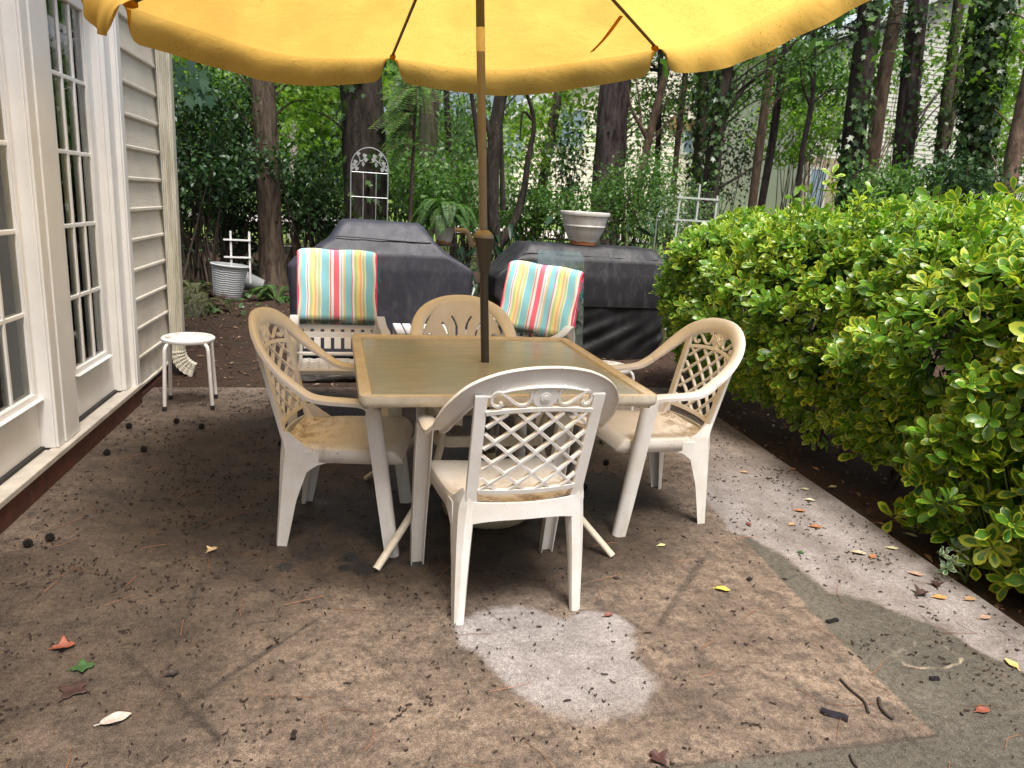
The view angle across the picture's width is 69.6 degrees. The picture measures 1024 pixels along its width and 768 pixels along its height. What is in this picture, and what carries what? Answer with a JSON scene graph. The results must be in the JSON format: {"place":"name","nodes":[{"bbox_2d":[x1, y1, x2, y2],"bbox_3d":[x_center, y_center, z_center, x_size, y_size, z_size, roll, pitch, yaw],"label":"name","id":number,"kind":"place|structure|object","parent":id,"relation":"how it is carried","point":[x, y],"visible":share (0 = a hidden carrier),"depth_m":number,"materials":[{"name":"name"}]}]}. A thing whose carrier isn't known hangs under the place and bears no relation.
{"place":"outdoors","nodes":[
{"label":"outdoors","id":0,"kind":"place"},
{"bbox_2d":[172,57,216,110],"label":"vine","id":1,"kind":"object","parent":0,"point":[201,80],"visible":0.55,"depth_m":6.30,"materials":[{"name":"green plant"}]},
{"bbox_2d":[0,387,1023,767],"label":"patio","id":2,"kind":"structure","parent":0,"point":[634,723],"depth_m":2.50,"materials":[{"name":"concrete"}]},
{"bbox_2d":[59,681,86,701],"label":"fallen leaf","id":3,"kind":"object","parent":2,"relation":"on","point":[68,691],"visible":1,"depth_m":2.06,"materials":[{"name":"brown plant"}]},
{"bbox_2d":[66,659,94,671],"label":"fallen leaf","id":4,"kind":"object","parent":2,"relation":"on","point":[82,665],"visible":1,"depth_m":2.17,"materials":[{"name":"green plant"}]},
{"bbox_2d":[94,711,131,725],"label":"fallen leaf","id":5,"kind":"object","parent":2,"relation":"on","point":[115,717],"visible":1,"depth_m":1.96,"materials":[{"name":"white plant"}]},
{"bbox_2d":[160,332,217,410],"bbox_3d":[-2.085,-0.086,4.764,0.324,0.454,0.324,-1,14,-17],"label":"stool","id":6,"kind":"object","parent":2,"relation":"on","point":[188,338],"visible":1,"depth_m":4.69,"materials":[{"name":"white metal"}]},
{"bbox_2d":[248,307,412,557],"bbox_3d":[-0.752,0.161,3.103,0.635,0.933,0.640,3,14,-3],"label":"lattice chair","id":7,"kind":"object","parent":2,"relation":"on","point":[314,438],"visible":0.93,"depth_m":2.95,"materials":[{"name":"plastic"}]},
{"bbox_2d":[287,315,390,424],"bbox_3d":[-1.093,-0.256,4.639,0.596,0.963,0.778,0,14,-15],"label":"strap chair","id":8,"kind":"object","parent":2,"relation":"on","point":[315,367],"visible":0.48,"depth_m":4.81,"materials":[{"name":"white plastic"}]},
{"bbox_2d":[297,248,380,324],"bbox_3d":[-1.143,-0.645,4.881,0.543,0.483,0.212,0,14,-15],"label":"striped cushion","id":9,"kind":"object","parent":8,"relation":"on","point":[337,287],"visible":1,"depth_m":4.83,"materials":[{"name":"fabric"}]},
{"bbox_2d":[393,323,447,335],"bbox_3d":[-0.652,-0.157,5.320,0.398,0.496,0.400,0,14,-14],"label":"side table","id":10,"kind":"object","parent":2,"relation":"on","point":[400,329],"visible":0.24,"depth_m":5.24,"materials":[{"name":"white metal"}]},
{"bbox_2d":[410,295,526,456],"bbox_3d":[-0.248,-0.004,3.997,0.608,0.887,0.603,0,14,-14],"label":"solid back chair","id":11,"kind":"object","parent":2,"relation":"on","point":[461,309],"visible":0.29,"depth_m":4.14,"materials":[{"name":"plastic"}]},
{"bbox_2d":[442,449,525,528],"bbox_3d":[-0.106,0.451,3.387,0.424,0.298,0.424,0,14,-14],"label":"umbrella base","id":12,"kind":"object","parent":2,"relation":"on","point":[491,455],"visible":0.09,"depth_m":3.24,"materials":[{"name":"plastic"}]},
{"bbox_2d":[81,0,869,459],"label":"patio umbrella","id":13,"kind":"object","parent":12,"relation":"in","point":[481,48],"visible":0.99,"depth_m":3.72,"materials":[{"name":"fabric"}]},
{"bbox_2d":[351,334,656,570],"bbox_3d":[-0.140,0.252,3.308,1.119,0.729,1.201,0,14,-14],"label":"patio table","id":14,"kind":"object","parent":2,"relation":"on","point":[433,374],"visible":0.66,"depth_m":3.10,"materials":[{"name":"paint"}]},
{"bbox_2d":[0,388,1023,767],"bbox_3d":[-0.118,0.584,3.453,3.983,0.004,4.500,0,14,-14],"label":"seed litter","id":15,"kind":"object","parent":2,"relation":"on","point":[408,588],"visible":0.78,"depth_m":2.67,"materials":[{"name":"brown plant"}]},
{"bbox_2d":[410,366,618,624],"bbox_3d":[-0.005,0.323,2.628,0.640,0.933,0.635,-1,15,-18],"label":"lattice chair","id":16,"kind":"object","parent":2,"relation":"on","point":[474,488],"visible":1,"depth_m":2.45,"materials":[{"name":"plastic"}]},
{"bbox_2d":[455,318,574,425],"bbox_3d":[0.067,-0.243,4.876,0.596,0.963,0.778,8,15,18],"label":"strap chair","id":17,"kind":"object","parent":2,"relation":"on","point":[569,331],"visible":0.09,"depth_m":4.81,"materials":[{"name":"plastic"}]},
{"bbox_2d":[498,260,583,338],"bbox_3d":[0.207,-0.579,5.084,0.563,0.483,0.212,12,16,17],"label":"striped cushion","id":18,"kind":"object","parent":17,"relation":"on","point":[538,300],"visible":0.94,"depth_m":5.04,"materials":[{"name":"fabric"}]},
{"bbox_2d":[44,407,1020,767],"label":"pine needles","id":19,"kind":"object","parent":2,"relation":"on","point":[504,623],"visible":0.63,"depth_m":2.58,"materials":[{"name":"plant"}]},
{"bbox_2d":[570,318,745,536],"bbox_3d":[0.692,0.152,3.501,0.635,0.933,0.640,-1,14,-17],"label":"lattice chair","id":20,"kind":"object","parent":2,"relation":"on","point":[658,429],"visible":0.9,"depth_m":3.38,"materials":[{"name":"plastic"}]},
{"bbox_2d":[649,749,667,767],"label":"fallen leaf","id":21,"kind":"object","parent":2,"relation":"on","point":[660,757],"visible":1,"depth_m":1.94,"materials":[{"name":"brown plant"}]},
{"bbox_2d":[820,706,848,721],"bbox_3d":[0.944,0.966,2.155,0.075,0.009,0.032,11,16,28],"label":"bark chip","id":22,"kind":"object","parent":2,"relation":"on","point":[834,714],"visible":1,"depth_m":2.15,"materials":[{"name":"grey wood"}]},
{"bbox_2d":[176,0,889,202],"label":"sky","id":23,"kind":"structure","parent":0,"point":[518,96],"materials":[{"name":"white"}]},
{"bbox_2d":[466,51,697,231],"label":"house","id":24,"kind":"structure","parent":0,"point":[670,151],"depth_m":27.16,"materials":[{"name":"beige"}]},
{"bbox_2d":[504,114,524,157],"bbox_3d":[0.102,-8.870,26.326,0.750,1.500,0.037,0,14,-14],"label":"window","id":25,"kind":"structure","parent":24,"relation":"in","point":[517,137],"depth_m":26.38,"materials":[{"name":"grey glass"}]},
{"bbox_2d":[558,106,587,148],"bbox_3d":[2.164,-9.303,26.712,1.100,1.400,0.037,0,14,-14],"label":"window","id":26,"kind":"structure","parent":24,"relation":"in","point":[578,118],"depth_m":26.73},
{"bbox_2d":[680,118,693,154],"bbox_3d":[6.852,-9.331,27.838,0.900,1.300,0.037,0,14,-14],"label":"window","id":27,"kind":"structure","parent":24,"relation":"in","point":[684,132],"depth_m":27.86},
{"bbox_2d":[160,190,1023,626],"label":"ground","id":28,"kind":"structure","parent":0,"point":[864,484],"depth_m":5.45,"materials":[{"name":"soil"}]},
{"bbox_2d":[0,0,196,533],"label":"house","id":29,"kind":"structure","parent":28,"relation":"on","point":[91,301],"depth_m":3.92,"materials":[{"name":"paint"}]},
{"bbox_2d":[0,16,44,484],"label":"french door","id":30,"kind":"structure","parent":29,"relation":"in","point":[20,442],"depth_m":3.22,"materials":[{"name":"paint"}]},
{"bbox_2d":[44,0,116,422],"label":"french door","id":31,"kind":"structure","parent":29,"relation":"in","point":[67,28],"depth_m":3.98,"materials":[{"name":"paint"}]},
{"bbox_2d":[182,280,212,300],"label":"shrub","id":32,"kind":"object","parent":28,"relation":"on","point":[194,288],"visible":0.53,"depth_m":8.65,"materials":[{"name":"green plant"}]},
{"bbox_2d":[183,293,233,318],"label":"fern","id":33,"kind":"object","parent":28,"relation":"on","point":[194,306],"visible":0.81,"depth_m":7.80,"materials":[{"name":"green plant"}]},
{"bbox_2d":[172,58,277,290],"bbox_3d":[-3.924,-2.601,9.002,2.071,2.976,1.840,0,14,-14],"label":"shrub","id":34,"kind":"object","parent":28,"relation":"on","point":[188,177],"visible":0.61,"depth_m":8.88,"materials":[{"name":"green plant"}]},
{"bbox_2d":[210,262,248,301],"bbox_3d":[-3.329,-1.196,8.651,0.432,0.420,0.432,5,12,-15],"label":"barrel planter","id":35,"kind":"object","parent":28,"relation":"on","point":[228,281],"visible":0.97,"depth_m":8.52,"materials":[{"name":"plastic"}]},
{"bbox_2d":[223,231,250,282],"bbox_3d":[-3.220,-1.486,8.637,0.300,0.600,0.030,-1,14,-17],"label":"ladder trellis","id":36,"kind":"object","parent":35,"relation":"attached to","point":[231,240],"visible":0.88,"depth_m":8.62,"materials":[{"name":"white wood"}]},
{"bbox_2d":[176,69,308,278],"bbox_3d":[-3.756,-2.803,9.881,1.946,2.913,2.135,0,14,-14],"label":"shrub","id":37,"kind":"object","parent":28,"relation":"on","point":[235,221],"visible":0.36,"depth_m":9.98,"materials":[{"name":"green plant"}]},
{"bbox_2d":[172,54,312,252],"bbox_3d":[-5.026,-4.017,12.451,3.291,3.651,2.413,0,14,-14],"label":"understory tree","id":38,"kind":"object","parent":28,"relation":"on","point":[229,73],"visible":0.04,"depth_m":12.29,"materials":[{"name":"green plant"}]},
{"bbox_2d":[244,272,264,291],"bbox_3d":[-3.221,-1.252,9.178,0.220,0.240,0.240,18,8,-23],"label":"tipped pot","id":39,"kind":"object","parent":28,"relation":"on","point":[256,281],"visible":0.56,"depth_m":9.10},
{"bbox_2d":[247,284,289,302],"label":"fern","id":40,"kind":"object","parent":28,"relation":"on","point":[264,292],"visible":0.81,"depth_m":8.84,"materials":[{"name":"green plant"}]},
{"bbox_2d":[175,48,394,287],"bbox_3d":[-2.963,-6.143,8.719,6.678,10.150,4.586,-2,15,-22],"label":"tree","id":41,"kind":"object","parent":28,"relation":"on","point":[272,269],"visible":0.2,"depth_m":9.56,"materials":[{"name":"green plant"}]},
{"bbox_2d":[231,123,344,275],"bbox_3d":[-2.897,-2.457,10.030,1.461,2.284,2.725,6,14,8],"label":"shrub","id":42,"kind":"object","parent":28,"relation":"on","point":[298,194],"visible":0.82,"depth_m":10.02,"materials":[{"name":"green plant"}]},
{"bbox_2d":[249,79,343,244],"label":"understory tree","id":43,"kind":"object","parent":28,"relation":"on","point":[320,130],"visible":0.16,"depth_m":13.18,"materials":[{"name":"green plant"}]},
{"bbox_2d":[223,85,394,237],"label":"tree","id":44,"kind":"object","parent":28,"relation":"on","point":[290,136],"visible":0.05,"depth_m":15.71,"materials":[{"name":"green plant"}]},
{"bbox_2d":[282,173,344,246],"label":"shrub","id":45,"kind":"object","parent":28,"relation":"on","point":[336,214],"visible":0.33,"depth_m":10.60,"materials":[{"name":"green plant"}]},
{"bbox_2d":[283,371,355,382],"bbox_3d":[-1.373,-0.060,5.755,0.809,0.121,0.126,0,14,-15],"label":"landscape timber","id":46,"kind":"object","parent":28,"relation":"on","point":[321,378],"visible":0.28,"depth_m":5.69,"materials":[{"name":"brown wood"}]},
{"bbox_2d":[275,62,430,220],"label":"tree","id":47,"kind":"object","parent":28,"relation":"on","point":[361,107],"visible":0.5,"depth_m":8.85,"materials":[{"name":"green plant"}]},
{"bbox_2d":[192,195,525,261],"bbox_3d":[-4.404,-2.849,13.086,9.608,1.063,0.094,0,14,-14],"label":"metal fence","id":48,"kind":"object","parent":28,"relation":"on","point":[286,246],"visible":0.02,"depth_m":13.52,"materials":[{"name":"metal"}]},
{"bbox_2d":[350,147,388,220],"bbox_3d":[-1.381,-1.323,7.090,0.354,1.830,0.009,0,14,-14],"label":"arched trellis","id":49,"kind":"object","parent":28,"relation":"on","point":[365,159],"visible":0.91,"depth_m":6.92,"materials":[{"name":"grey metal"}]},
{"bbox_2d":[288,219,473,356],"bbox_3d":[-1.189,-0.885,6.677,1.592,1.166,0.710,0,14,-14],"label":"covered grill","id":50,"kind":"object","parent":28,"relation":"on","point":[419,266],"visible":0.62,"depth_m":6.38,"materials":[{"name":"fabric"}]},
{"bbox_2d":[327,69,462,211],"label":"tree","id":51,"kind":"object","parent":28,"relation":"on","point":[410,134],"visible":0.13,"depth_m":12.23,"materials":[{"name":"green plant"}]},
{"bbox_2d":[369,75,443,221],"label":"feathery tree","id":52,"kind":"object","parent":28,"relation":"on","point":[406,90],"visible":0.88,"depth_m":8.45,"materials":[{"name":"green plant"}]},
{"bbox_2d":[386,119,477,241],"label":"shrub","id":53,"kind":"object","parent":28,"relation":"on","point":[403,194],"visible":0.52,"depth_m":9.74,"materials":[{"name":"green plant"}]},
{"bbox_2d":[435,242,457,258],"bbox_3d":[-0.711,-0.971,7.587,0.299,0.939,0.280,0,14,-14],"label":"plant stand","id":54,"kind":"object","parent":28,"relation":"on","point":[450,245],"visible":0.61,"depth_m":7.38,"materials":[{"name":"brown metal"}]},
{"bbox_2d":[409,197,477,243],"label":"potted fern","id":55,"kind":"object","parent":54,"relation":"on","point":[442,214],"visible":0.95,"depth_m":7.23,"materials":[{"name":"green plant"}]},
{"bbox_2d":[385,87,510,235],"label":"tree","id":56,"kind":"object","parent":28,"relation":"on","point":[428,132],"visible":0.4,"depth_m":11.80,"materials":[{"name":"green plant"}]},
{"bbox_2d":[389,91,524,249],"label":"understory tree","id":57,"kind":"object","parent":28,"relation":"on","point":[465,152],"visible":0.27,"depth_m":15.36,"materials":[{"name":"green plant"}]},
{"bbox_2d":[405,90,523,258],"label":"tree","id":58,"kind":"object","parent":28,"relation":"on","point":[449,126],"visible":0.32,"depth_m":13.94,"materials":[{"name":"green plant"}]},
{"bbox_2d":[400,137,540,288],"bbox_3d":[-0.823,-2.459,10.705,1.696,2.202,2.472,-10,19,-43],"label":"shrub","id":59,"kind":"object","parent":28,"relation":"on","point":[458,198],"visible":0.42,"depth_m":10.43,"materials":[{"name":"green plant"}]},
{"bbox_2d":[456,247,494,295],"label":"broadleaf plant","id":60,"kind":"object","parent":28,"relation":"on","point":[461,250],"visible":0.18,"depth_m":7.82,"materials":[{"name":"green plant"}]},
{"bbox_2d":[489,216,551,261],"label":"broadleaf plant","id":61,"kind":"object","parent":28,"relation":"on","point":[499,250],"visible":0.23,"depth_m":7.99,"materials":[{"name":"green plant"}]},
{"bbox_2d":[172,1,884,206],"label":"distant woods","id":62,"kind":"object","parent":28,"relation":"on","point":[390,64],"visible":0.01,"depth_m":36.08,"materials":[{"name":"green plant"}]},
{"bbox_2d":[459,89,598,240],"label":"understory tree","id":63,"kind":"object","parent":28,"relation":"on","point":[510,148],"visible":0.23,"depth_m":17.58,"materials":[{"name":"green plant"}]},
{"bbox_2d":[476,157,599,247],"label":"shrub","id":64,"kind":"object","parent":28,"relation":"on","point":[536,220],"visible":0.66,"depth_m":9.68,"materials":[{"name":"green plant"}]},
{"bbox_2d":[487,79,634,239],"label":"tree","id":65,"kind":"object","parent":28,"relation":"on","point":[557,100],"visible":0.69,"depth_m":13.15,"materials":[{"name":"green plant"}]},
{"bbox_2d":[188,247,936,349],"bbox_3d":[-1.998,-1.467,10.421,13.040,0.471,7.606,0,14,-14],"label":"ground cover","id":66,"kind":"object","parent":28,"relation":"on","point":[233,300],"visible":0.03,"depth_m":8.66,"materials":[{"name":"green plant"}]},
{"bbox_2d":[532,112,604,242],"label":"shrub","id":67,"kind":"object","parent":28,"relation":"on","point":[565,171],"visible":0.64,"depth_m":12.46,"materials":[{"name":"green plant"}]},
{"bbox_2d":[488,241,673,359],"bbox_3d":[0.621,-0.830,7.207,1.798,1.067,0.706,0,14,-14],"label":"covered grill","id":68,"kind":"object","parent":28,"relation":"on","point":[618,317],"visible":0.66,"depth_m":6.95,"materials":[{"name":"black fabric"}]},
{"bbox_2d":[560,210,609,245],"bbox_3d":[0.684,-1.481,6.997,0.476,0.305,0.476,0,14,-14],"label":"flower pot","id":69,"kind":"object","parent":68,"relation":"on","point":[583,228],"visible":1,"depth_m":6.84,"materials":[{"name":"ceramic"}]},
{"bbox_2d":[580,60,680,244],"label":"tree","id":70,"kind":"object","parent":28,"relation":"on","point":[612,111],"visible":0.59,"depth_m":12.39,"materials":[{"name":"brown plant"}]},
{"bbox_2d":[561,132,711,247],"bbox_3d":[1.518,-2.157,9.852,2.184,2.384,1.656,0,14,-14],"label":"shrub","id":71,"kind":"object","parent":28,"relation":"on","point":[619,191],"visible":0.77,"depth_m":9.66,"materials":[{"name":"green plant"}]},
{"bbox_2d":[580,73,694,238],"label":"understory tree","id":72,"kind":"object","parent":28,"relation":"on","point":[638,135],"visible":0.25,"depth_m":19.17,"materials":[{"name":"green plant"}]},
{"bbox_2d":[625,224,656,250],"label":"broadleaf plant","id":73,"kind":"object","parent":28,"relation":"on","point":[643,231],"visible":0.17,"depth_m":8.01,"materials":[{"name":"green plant"}]},
{"bbox_2d":[648,220,690,345],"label":"broadleaf plant","id":74,"kind":"object","parent":28,"relation":"on","point":[664,256],"visible":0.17,"depth_m":7.75,"materials":[{"name":"green plant"}]},
{"bbox_2d":[454,0,907,259],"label":"tree","id":75,"kind":"object","parent":28,"relation":"on","point":[495,150],"visible":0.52,"depth_m":8.03,"materials":[{"name":"brown plant"}]},
{"bbox_2d":[617,163,746,295],"bbox_3d":[2.165,-1.829,9.577,2.098,2.005,1.671,-7,17,-36],"label":"shrub","id":76,"kind":"object","parent":28,"relation":"on","point":[660,226],"visible":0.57,"depth_m":9.33,"materials":[{"name":"green plant"}]},
{"bbox_2d":[664,184,718,329],"bbox_3d":[1.842,-1.289,7.587,0.450,1.490,0.022,1,14,-10],"label":"square trellis","id":77,"kind":"object","parent":28,"relation":"on","point":[677,219],"visible":0.41,"depth_m":7.46,"materials":[{"name":"white wood"}]},
{"bbox_2d":[579,30,821,250],"bbox_3d":[2.798,-5.642,13.163,4.729,7.554,5.612,0,14,-14],"label":"tree","id":78,"kind":"object","parent":28,"relation":"on","point":[658,68],"visible":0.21,"depth_m":13.23,"materials":[{"name":"green plant"}]},
{"bbox_2d":[651,62,761,214],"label":"understory tree","id":79,"kind":"object","parent":28,"relation":"on","point":[734,107],"visible":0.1,"depth_m":19.72,"materials":[{"name":"green plant"}]},
{"bbox_2d":[663,70,755,239],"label":"tree","id":80,"kind":"object","parent":28,"relation":"on","point":[698,130],"visible":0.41,"depth_m":12.66,"materials":[{"name":"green plant"}]},
{"bbox_2d":[676,116,766,214],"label":"understory tree","id":81,"kind":"object","parent":28,"relation":"on","point":[748,162],"visible":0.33,"depth_m":15.66,"materials":[{"name":"green plant"}]},
{"bbox_2d":[632,34,833,259],"bbox_3d":[3.278,-6.524,14.211,5.410,8.755,5.306,7,14,14],"label":"tree","id":82,"kind":"object","parent":28,"relation":"on","point":[678,143],"visible":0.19,"depth_m":14.30,"materials":[{"name":"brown plant"}]},
{"bbox_2d":[625,12,846,245],"bbox_3d":[2.539,-5.391,11.716,4.939,7.799,4.897,0,14,-14],"label":"tree","id":83,"kind":"object","parent":28,"relation":"on","point":[649,134],"visible":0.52,"depth_m":12.19,"materials":[{"name":"green plant"}]},
{"bbox_2d":[687,25,852,224],"bbox_3d":[3.158,-6.054,10.759,6.520,9.902,4.934,0,14,-14],"label":"tree","id":84,"kind":"object","parent":28,"relation":"on","point":[722,104],"visible":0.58,"depth_m":10.83,"materials":[{"name":"green plant"}]},
{"bbox_2d":[737,72,841,213],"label":"understory tree","id":85,"kind":"object","parent":28,"relation":"on","point":[794,150],"visible":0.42,"depth_m":18.20,"materials":[{"name":"green plant"}]},
{"bbox_2d":[722,10,898,211],"bbox_3d":[4.986,-6.841,13.755,4.398,9.864,4.712,4,14,4],"label":"tree","id":86,"kind":"object","parent":28,"relation":"on","point":[761,131],"visible":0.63,"depth_m":13.90,"materials":[{"name":"green plant"}]},
{"bbox_2d":[746,0,907,211],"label":"tree","id":87,"kind":"object","parent":28,"relation":"on","point":[776,123],"visible":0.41,"depth_m":15.04,"materials":[{"name":"green plant"}]},
{"bbox_2d":[772,44,897,211],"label":"understory tree","id":88,"kind":"object","parent":28,"relation":"on","point":[844,63],"visible":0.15,"depth_m":17.77,"materials":[{"name":"green plant"}]},
{"bbox_2d":[648,165,1023,515],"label":"hedge","id":89,"kind":"object","parent":28,"relation":"on","point":[883,276],"visible":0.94,"depth_m":3.87,"materials":[{"name":"green plant"}]},
{"bbox_2d":[738,9,941,203],"bbox_3d":[6.024,-5.679,13.743,7.310,7.736,4.739,-6,17,-33],"label":"tree","id":90,"kind":"object","parent":28,"relation":"on","point":[812,99],"visible":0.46,"depth_m":14.05,"materials":[{"name":"green plant"}]},
{"bbox_2d":[784,0,902,309],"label":"tree","id":91,"kind":"object","parent":28,"relation":"on","point":[858,111],"visible":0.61,"depth_m":9.60,"materials":[{"name":"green plant"}]},
{"bbox_2d":[699,0,1023,218],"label":"house","id":92,"kind":"structure","parent":28,"relation":"on","point":[771,197],"depth_m":22.29,"materials":[{"name":"plastic"}]},
{"bbox_2d":[809,169,825,208],"bbox_3d":[9.022,-5.782,21.832,0.500,1.100,0.020,0,14,-14],"label":"window","id":93,"kind":"structure","parent":92,"relation":"in","point":[812,176],"depth_m":21.80,"materials":[{"name":"grey glass"}]},
{"bbox_2d":[824,0,933,208],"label":"tree","id":94,"kind":"object","parent":28,"relation":"on","point":[875,148],"visible":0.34,"depth_m":12.38,"materials":[{"name":"brown plant"}]},
{"bbox_2d":[818,144,947,216],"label":"shrub","id":95,"kind":"object","parent":28,"relation":"on","point":[894,190],"visible":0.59,"depth_m":9.21,"materials":[{"name":"green plant"}]},
{"bbox_2d":[849,0,964,217],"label":"tree","id":96,"kind":"object","parent":28,"relation":"on","point":[908,121],"visible":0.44,"depth_m":11.09,"materials":[{"name":"green plant"}]},
{"bbox_2d":[875,27,943,195],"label":"understory tree","id":97,"kind":"object","parent":28,"relation":"on","point":[898,60],"visible":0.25,"depth_m":18.37,"materials":[{"name":"green plant"}]},
{"bbox_2d":[901,166,967,338],"bbox_3d":[5.063,-1.496,8.733,0.772,2.092,0.605,6,14,8],"label":"broadleaf plant","id":98,"kind":"object","parent":28,"relation":"on","point":[950,175],"visible":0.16,"depth_m":8.54,"materials":[{"name":"green plant"}]},
{"bbox_2d":[877,414,1023,601],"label":"shrub","id":99,"kind":"object","parent":28,"relation":"on","point":[988,530],"visible":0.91,"depth_m":3.10,"materials":[{"name":"green plant"}]},
{"bbox_2d":[880,0,1023,318],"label":"tree","id":100,"kind":"object","parent":28,"relation":"on","point":[1014,151],"visible":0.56,"depth_m":9.78,"materials":[{"name":"green plant"}]},
{"bbox_2d":[937,537,973,582],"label":"seedling","id":101,"kind":"object","parent":28,"relation":"on","point":[955,541],"visible":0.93,"depth_m":3.08,"materials":[{"name":"green plant"}]},
{"bbox_2d":[888,135,1023,336],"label":"shrub","id":102,"kind":"object","parent":28,"relation":"on","point":[963,181],"visible":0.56,"depth_m":9.11,"materials":[{"name":"green plant"}]},
{"bbox_2d":[908,0,1023,199],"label":"tree","id":103,"kind":"object","parent":28,"relation":"on","point":[946,120],"visible":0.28,"depth_m":12.14,"materials":[{"name":"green plant"}]},
{"bbox_2d":[929,0,1023,309],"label":"tree","id":104,"kind":"object","parent":28,"relation":"on","point":[976,127],"visible":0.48,"depth_m":10.14,"materials":[{"name":"green plant"}]},
{"bbox_2d":[949,81,1023,201],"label":"understory tree","id":105,"kind":"object","parent":28,"relation":"on","point":[1001,154],"visible":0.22,"depth_m":16.12,"materials":[{"name":"green plant"}]},
{"bbox_2d":[959,39,1022,178],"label":"understory tree","id":106,"kind":"object","parent":28,"relation":"on","point":[1008,77],"visible":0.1,"depth_m":17.12,"materials":[{"name":"green plant"}]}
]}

